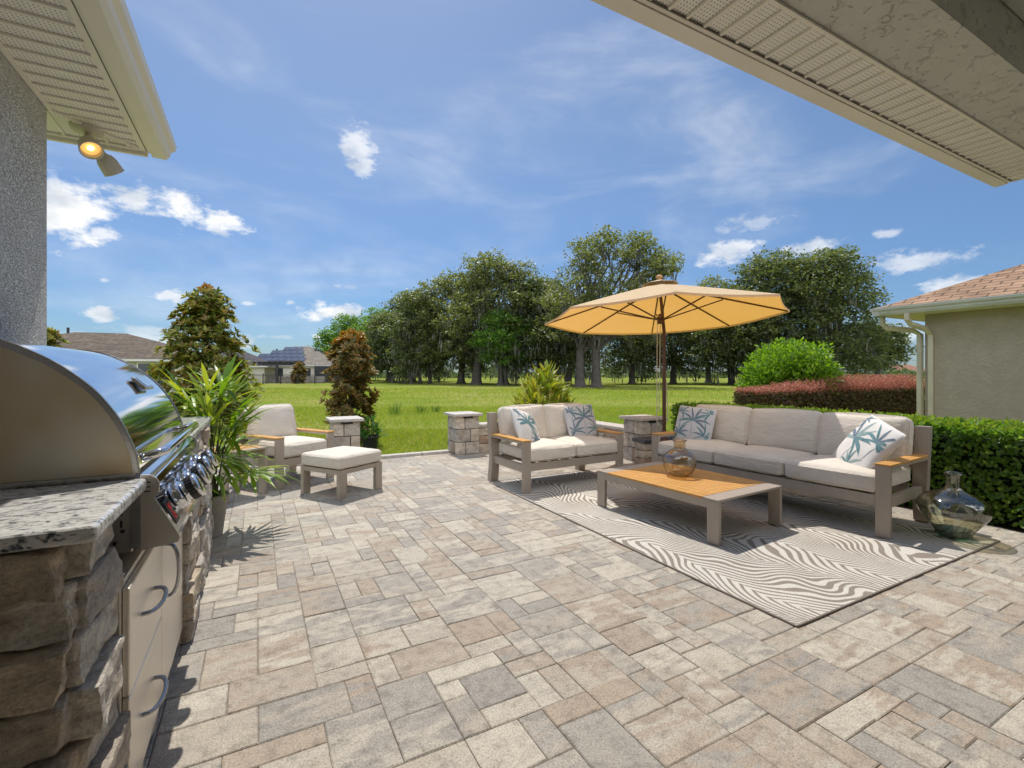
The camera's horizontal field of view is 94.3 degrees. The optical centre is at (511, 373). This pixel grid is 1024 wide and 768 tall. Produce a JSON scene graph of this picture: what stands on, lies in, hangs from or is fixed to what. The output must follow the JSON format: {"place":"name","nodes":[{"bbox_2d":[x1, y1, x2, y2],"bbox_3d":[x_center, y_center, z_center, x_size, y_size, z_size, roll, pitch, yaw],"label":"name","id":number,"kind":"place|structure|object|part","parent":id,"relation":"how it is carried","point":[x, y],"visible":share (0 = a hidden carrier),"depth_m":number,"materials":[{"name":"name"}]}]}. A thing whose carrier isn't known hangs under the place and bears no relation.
{"place":"outdoors","nodes":[
{"label":"outdoors","id":0,"kind":"place"},
{"bbox_2d":[56,327,235,391],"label":"neighbour house","id":1,"kind":"structure","parent":0,"point":[137,351],"depth_m":35.66,"materials":[{"name":"brown"}]},
{"bbox_2d":[137,362,175,385],"bbox_3d":[-26.393,0.150,35.262,2.400,1.900,0.090,0,0,-24],"label":"window","id":2,"kind":"structure","parent":1,"relation":"in","point":[141,365],"depth_m":34.95,"materials":[{"name":"beige glass"}]},
{"bbox_2d":[257,346,355,381],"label":"solar house","id":3,"kind":"structure","parent":0,"point":[314,360],"depth_m":77.19,"materials":[{"name":"grey"}]},
{"bbox_2d":[279,368,283,375],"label":"window","id":4,"kind":"structure","parent":3,"relation":"in","point":[281,370],"depth_m":75.56,"materials":[{"name":"beige glass"}]},
{"bbox_2d":[306,368,310,375],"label":"window","id":5,"kind":"structure","parent":3,"relation":"in","point":[308,373],"depth_m":76.16,"materials":[{"name":"beige glass"}]},
{"bbox_2d":[47,0,1023,372],"label":"sky","id":6,"kind":"structure","parent":0,"point":[330,158],"materials":[{"name":"blue"}]},
{"bbox_2d":[175,375,924,467],"bbox_3d":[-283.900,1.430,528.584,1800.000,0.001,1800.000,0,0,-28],"label":"lawn","id":7,"kind":"structure","parent":0,"point":[451,383],"depth_m":30.62,"materials":[{"name":"green plant"}]},
{"bbox_2d":[47,326,72,347],"bbox_3d":[-13.801,0.012,13.956,1.787,2.839,1.545,0,0,-28],"label":"magnolia tree","id":8,"kind":"object","parent":7,"relation":"on","point":[53,336],"visible":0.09,"depth_m":14.12,"materials":[{"name":"green plant"}]},
{"bbox_2d":[145,282,264,425],"bbox_3d":[-7.989,-0.473,12.348,2.829,3.829,2.587,0,0,-28],"label":"magnolia tree","id":9,"kind":"object","parent":7,"relation":"on","point":[207,310],"visible":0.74,"depth_m":11.97,"materials":[{"name":"green plant"}]},
{"bbox_2d":[220,348,274,382],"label":"slate house","id":10,"kind":"structure","parent":7,"relation":"on","point":[260,370],"depth_m":68.65,"materials":[{"name":"grey"}]},
{"bbox_2d":[252,362,304,382],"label":"pergola","id":11,"kind":"object","parent":7,"relation":"on","point":[276,364],"visible":0.74,"depth_m":67.87,"materials":[{"name":"wood"}]},
{"bbox_2d":[266,376,324,382],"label":"fence","id":12,"kind":"object","parent":7,"relation":"on","point":[287,379],"visible":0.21,"depth_m":69.51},
{"bbox_2d":[289,361,308,383],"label":"magnolia tree","id":13,"kind":"object","parent":7,"relation":"on","point":[300,369],"visible":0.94,"depth_m":65.59,"materials":[{"name":"brown plant"}]},
{"bbox_2d":[262,373,359,383],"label":"iron fence","id":14,"kind":"object","parent":7,"relation":"on","point":[263,378],"visible":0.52,"depth_m":62.49,"materials":[{"name":"black metal"}]},
{"bbox_2d":[307,324,343,351],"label":"oak tree","id":15,"kind":"object","parent":7,"relation":"on","point":[324,337],"visible":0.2,"depth_m":101.82,"materials":[{"name":"green plant"}]},
{"bbox_2d":[217,450,449,472],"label":"kerb","id":16,"kind":"structure","parent":7,"relation":"on","point":[410,454],"depth_m":8.02,"materials":[{"name":"stone"}]},
{"bbox_2d":[320,313,372,372],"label":"oak tree","id":17,"kind":"object","parent":7,"relation":"on","point":[347,321],"visible":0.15,"depth_m":96.47,"materials":[{"name":"green plant"}]},
{"bbox_2d":[318,327,380,442],"bbox_3d":[-3.278,0.242,9.588,1.236,2.380,1.234,0,0,-28],"label":"magnolia tree","id":18,"kind":"object","parent":7,"relation":"on","point":[351,383],"visible":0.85,"depth_m":9.42,"materials":[{"name":"brown plant"}]},
{"bbox_2d":[360,415,389,448],"bbox_3d":[-2.618,1.108,8.933,0.642,0.655,0.633,0,0,-28],"label":"ginger plant","id":19,"kind":"object","parent":7,"relation":"on","point":[369,440],"visible":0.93,"depth_m":8.85,"materials":[{"name":"green plant"}]},
{"bbox_2d":[348,304,421,380],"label":"oak tree","id":20,"kind":"object","parent":7,"relation":"on","point":[370,311],"visible":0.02,"depth_m":88.82,"materials":[{"name":"green plant"}]},
{"bbox_2d":[359,308,423,382],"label":"oak tree","id":21,"kind":"object","parent":7,"relation":"on","point":[380,360],"visible":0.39,"depth_m":71.75,"materials":[{"name":"green plant"}]},
{"bbox_2d":[389,403,404,415],"bbox_3d":[-3.969,1.181,16.221,0.724,0.499,0.761,0,0,29],"label":"grass tuft","id":22,"kind":"object","parent":7,"relation":"on","point":[394,411],"visible":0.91,"depth_m":16.12,"materials":[{"name":"green plant"}]},
{"bbox_2d":[365,289,456,381],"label":"oak tree","id":23,"kind":"object","parent":7,"relation":"on","point":[394,300],"visible":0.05,"depth_m":78.15,"materials":[{"name":"green plant"}]},
{"bbox_2d":[373,291,454,383],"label":"oak tree","id":24,"kind":"object","parent":7,"relation":"on","point":[402,329],"visible":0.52,"depth_m":64.26,"materials":[{"name":"green plant"}]},
{"bbox_2d":[414,403,429,412],"bbox_3d":[-3.231,1.234,16.982,0.711,0.393,0.638,0,0,16],"label":"grass tuft","id":25,"kind":"object","parent":7,"relation":"on","point":[421,410],"visible":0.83,"depth_m":16.89,"materials":[{"name":"green plant"}]},
{"bbox_2d":[431,405,440,411],"bbox_3d":[-2.730,1.278,17.453,0.625,0.305,0.592,0,0,11],"label":"grass tuft","id":26,"kind":"object","parent":7,"relation":"on","point":[436,408],"visible":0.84,"depth_m":17.34,"materials":[{"name":"green plant"}]},
{"bbox_2d":[400,268,495,382],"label":"oak tree","id":27,"kind":"object","parent":7,"relation":"on","point":[445,291],"visible":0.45,"depth_m":63.51,"materials":[{"name":"green plant"}]},
{"bbox_2d":[429,247,544,384],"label":"oak tree","id":28,"kind":"object","parent":7,"relation":"on","point":[484,280],"visible":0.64,"depth_m":59.32,"materials":[{"name":"green plant"}]},
{"bbox_2d":[466,307,540,384],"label":"oak tree","id":29,"kind":"object","parent":7,"relation":"on","point":[492,336],"visible":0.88,"depth_m":55.77,"materials":[{"name":"green plant"}]},
{"bbox_2d":[0,0,1023,345],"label":"stucco house","id":30,"kind":"structure","parent":7,"relation":"on","point":[940,80],"depth_m":2.25,"materials":[{"name":"beige paint"}]},
{"bbox_2d":[69,121,123,176],"bbox_3d":[-2.465,-1.329,2.849,0.215,0.242,0.276,0,0,22],"label":"floodlight","id":31,"kind":"object","parent":30,"relation":"attached to","point":[90,146],"visible":1,"depth_m":2.79,"materials":[{"name":"beige"}]},
{"bbox_2d":[492,273,569,382],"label":"oak tree","id":32,"kind":"object","parent":7,"relation":"on","point":[535,287],"visible":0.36,"depth_m":57.45,"materials":[{"name":"green plant"}]},
{"bbox_2d":[508,359,581,405],"bbox_3d":[0.684,0.549,9.965,1.836,1.715,1.763,0,0,-1],"label":"strap leaf plant","id":33,"kind":"object","parent":7,"relation":"on","point":[550,390],"visible":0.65,"depth_m":9.72,"materials":[{"name":"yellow plant"}]},
{"bbox_2d":[521,289,611,385],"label":"oak tree","id":34,"kind":"object","parent":7,"relation":"on","point":[568,357],"visible":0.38,"depth_m":54.09,"materials":[{"name":"green plant"}]},
{"bbox_2d":[539,224,684,386],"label":"oak tree","id":35,"kind":"object","parent":7,"relation":"on","point":[595,343],"visible":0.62,"depth_m":48.25,"materials":[{"name":"green plant"}]},
{"bbox_2d":[600,333,667,383],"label":"oak tree","id":36,"kind":"object","parent":7,"relation":"on","point":[623,352],"visible":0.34,"depth_m":62.27,"materials":[{"name":"green plant"}]},
{"bbox_2d":[359,360,924,377],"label":"scrub","id":37,"kind":"object","parent":7,"relation":"on","point":[905,371],"visible":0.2,"depth_m":141.94,"materials":[{"name":"green plant"}]},
{"bbox_2d":[633,331,713,383],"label":"oak tree","id":38,"kind":"object","parent":7,"relation":"on","point":[674,358],"visible":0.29,"depth_m":64.26,"materials":[{"name":"green plant"}]},
{"bbox_2d":[681,274,730,382],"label":"oak tree","id":39,"kind":"object","parent":7,"relation":"on","point":[710,279],"visible":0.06,"depth_m":71.55,"materials":[{"name":"green plant"}]},
{"bbox_2d":[681,278,763,384],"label":"oak tree","id":40,"kind":"object","parent":7,"relation":"on","point":[731,372],"visible":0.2,"depth_m":58.57,"materials":[{"name":"green plant"}]},
{"bbox_2d":[710,245,848,369],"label":"oak tree","id":41,"kind":"object","parent":7,"relation":"on","point":[774,275],"visible":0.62,"depth_m":52.57,"materials":[{"name":"green plant"}]},
{"bbox_2d":[734,337,845,396],"bbox_3d":[7.535,0.199,12.893,2.779,2.417,2.644,0,0,-28],"label":"round bush","id":42,"kind":"object","parent":7,"relation":"on","point":[791,361],"visible":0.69,"depth_m":12.25,"materials":[{"name":"green plant"}]},
{"bbox_2d":[732,373,924,415],"bbox_3d":[8.761,0.728,12.495,8.144,1.478,1.197,0,0,-28],"label":"red hedge","id":43,"kind":"object","parent":7,"relation":"on","point":[884,394],"visible":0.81,"depth_m":12.03,"materials":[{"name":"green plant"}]},
{"bbox_2d":[772,244,898,379],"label":"oak tree","id":44,"kind":"object","parent":7,"relation":"on","point":[841,279],"visible":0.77,"depth_m":50.66,"materials":[{"name":"green plant"}]},
{"bbox_2d":[846,319,924,383],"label":"oak tree","id":45,"kind":"object","parent":7,"relation":"on","point":[899,351],"visible":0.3,"depth_m":54.62,"materials":[{"name":"green plant"}]},
{"bbox_2d":[887,365,924,371],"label":"distant house","id":46,"kind":"structure","parent":7,"relation":"on","point":[911,367],"depth_m":186.48,"materials":[{"name":"ceramic"}]},
{"bbox_2d":[901,504,1023,531],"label":"planting bed","id":47,"kind":"object","parent":7,"relation":"on","point":[975,520],"depth_m":4.58,"materials":[{"name":"soil"}]},
{"bbox_2d":[669,400,1023,528],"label":"clipped hedge","id":48,"kind":"object","parent":47,"relation":"on","point":[992,469],"visible":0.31,"depth_m":4.59,"materials":[{"name":"green plant"}]},
{"bbox_2d":[144,452,1023,767],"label":"patio","id":49,"kind":"structure","parent":0,"point":[530,614],"depth_m":2.38,"materials":[{"name":"beige stone"}]},
{"bbox_2d":[0,416,213,767],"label":"kitchen island","id":50,"kind":"structure","parent":49,"relation":"on","point":[97,628],"depth_m":1.19,"materials":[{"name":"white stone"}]},
{"bbox_2d":[0,339,218,552],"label":"gas grill","id":51,"kind":"object","parent":50,"relation":"on","point":[70,416],"visible":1,"depth_m":1.57,"materials":[{"name":"metal"}]},
{"bbox_3d":[-1.531,0.975,2.177,0.072,0.660,0.585,0,0,-28],"label":"cabinet door","id":52,"kind":"part","parent":50,"relation":"part of","materials":[{"name":"metal"}]},
{"bbox_2d":[157,353,301,537],"bbox_3d":[-2.511,0.602,4.171,1.289,1.597,1.197,0,0,-28],"label":"potted palm","id":53,"kind":"object","parent":49,"relation":"on","point":[219,498],"visible":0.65,"depth_m":4.11,"materials":[{"name":"plant"}]},
{"bbox_2d":[209,444,266,503],"bbox_3d":[-3.210,1.127,5.427,0.560,0.546,0.500,0,0,25],"label":"side table","id":54,"kind":"object","parent":49,"relation":"on","point":[261,450],"visible":0.3,"depth_m":5.51,"materials":[{"name":"beige wood"}]},
{"bbox_2d":[231,404,334,489],"bbox_3d":[-2.999,0.908,6.261,0.940,0.984,0.862,0,0,29],"label":"lounge chair","id":55,"kind":"object","parent":49,"relation":"on","point":[286,445],"visible":0.77,"depth_m":6.12,"materials":[{"name":"beige fabric"}]},
{"bbox_2d":[301,446,381,499],"bbox_3d":[-2.025,1.152,5.661,0.669,0.495,0.670,0,0,29],"label":"ottoman","id":56,"kind":"object","parent":49,"relation":"on","point":[341,462],"visible":1,"depth_m":5.46,"materials":[{"name":"beige fabric"}]},
{"bbox_2d":[326,416,363,446],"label":"stone pillar","id":57,"kind":"structure","parent":49,"relation":"on","point":[346,429],"depth_m":7.25,"materials":[{"name":"beige stone"}]},
{"bbox_2d":[444,411,482,454],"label":"stone pillar","id":58,"kind":"structure","parent":49,"relation":"on","point":[463,433],"depth_m":8.21,"materials":[{"name":"beige stone"}]},
{"bbox_2d":[478,421,498,451],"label":"seat wall","id":59,"kind":"structure","parent":49,"relation":"on","point":[483,439],"depth_m":8.43,"materials":[{"name":"stone"}]},
{"bbox_2d":[596,421,624,456],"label":"seat wall","id":60,"kind":"structure","parent":49,"relation":"on","point":[610,426],"depth_m":8.25,"materials":[{"name":"stone"}]},
{"bbox_2d":[619,414,666,460],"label":"stone pillar","id":61,"kind":"structure","parent":49,"relation":"on","point":[642,425],"depth_m":7.56,"materials":[{"name":"grey stone"}]},
{"bbox_2d":[632,436,672,463],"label":"seat wall","id":62,"kind":"structure","parent":49,"relation":"on","point":[643,449],"depth_m":7.15,"materials":[{"name":"beige stone"}]},
{"bbox_2d":[489,464,999,627],"bbox_3d":[1.882,1.394,5.012,2.834,0.014,3.944,0,0,-28],"label":"rug","id":63,"kind":"object","parent":49,"relation":"on","point":[809,560],"visible":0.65,"depth_m":3.90,"materials":[{"name":"woven grey and cream textile"}]},
{"bbox_2d":[486,403,623,494],"bbox_3d":[0.571,0.908,6.224,1.559,0.985,0.942,0,0,-30],"label":"loveseat","id":64,"kind":"object","parent":63,"relation":"on","point":[552,446],"visible":0.91,"depth_m":6.06,"materials":[{"name":"beige fabric"}]},
{"bbox_2d":[510,408,539,441],"bbox_3d":[0.178,0.685,5.965,0.298,0.520,0.556,0,0,39],"label":"throw pillow","id":65,"kind":"object","parent":64,"relation":"on","point":[524,424],"visible":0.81,"depth_m":5.84,"materials":[{"name":"white fabric"}]},
{"bbox_2d":[563,404,598,436],"bbox_3d":[0.948,0.665,6.509,0.487,0.474,0.227,0,0,-28],"label":"throw pillow","id":66,"kind":"object","parent":64,"relation":"on","point":[580,420],"visible":0.94,"depth_m":6.44,"materials":[{"name":"grey fabric"}]},
{"bbox_2d":[545,275,789,440],"bbox_3d":[2.159,-0.017,6.883,3.142,2.834,3.136,0,0,-10],"label":"parasol","id":67,"kind":"object","parent":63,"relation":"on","point":[660,305],"visible":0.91,"depth_m":7.18,"materials":[{"name":"yellow fabric"}]},
{"bbox_2d":[597,461,781,545],"bbox_3d":[1.676,1.204,4.657,0.940,0.369,1.420,0,0,-32],"label":"coffee table","id":68,"kind":"object","parent":63,"relation":"on","point":[710,491],"visible":0.98,"depth_m":4.36,"materials":[{"name":"wood"}]},
{"bbox_2d":[663,439,696,476],"bbox_3d":[1.665,0.838,4.720,0.321,0.353,0.321,0,0,-28],"label":"glass vase","id":69,"kind":"object","parent":68,"relation":"on","point":[678,474],"visible":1,"depth_m":4.71,"materials":[{"name":"clear glass"}]},
{"bbox_2d":[651,404,932,539],"bbox_3d":[2.868,0.895,5.268,1.012,0.986,2.526,0,0,-33],"label":"sofa","id":70,"kind":"object","parent":63,"relation":"on","point":[799,447],"visible":0.92,"depth_m":4.84,"materials":[{"name":"beige fabric"}]},
{"bbox_2d":[673,405,716,439],"bbox_3d":[2.332,0.665,6.077,0.239,0.485,0.503,0,0,-45],"label":"throw pillow","id":71,"kind":"object","parent":70,"relation":"on","point":[696,423],"visible":0.84,"depth_m":6.01,"materials":[{"name":"grey fabric"}]},
{"bbox_2d":[832,415,906,468],"bbox_3d":[3.303,0.685,4.431,0.359,0.566,0.626,0,0,13],"label":"throw pillow","id":72,"kind":"object","parent":70,"relation":"on","point":[870,441],"visible":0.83,"depth_m":4.32,"materials":[{"name":"white fabric"},{"name":"teal-blue printed fabric"}]},
{"bbox_2d":[916,471,994,539],"bbox_3d":[3.756,1.114,4.038,0.492,0.542,0.492,0,0,-28],"label":"glass demijohn","id":73,"kind":"object","parent":63,"relation":"on","point":[953,532],"visible":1,"depth_m":4.05,"materials":[{"name":"clear glass"}]},
{"bbox_2d":[147,472,1023,767],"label":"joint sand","id":74,"kind":"structure","parent":0,"point":[413,610],"depth_m":2.62,"materials":[{"name":"beige sand"}]},
{"bbox_2d":[869,264,1023,440],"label":"tan house","id":75,"kind":"structure","parent":0,"point":[973,329],"depth_m":7.77,"materials":[{"name":"paint"}]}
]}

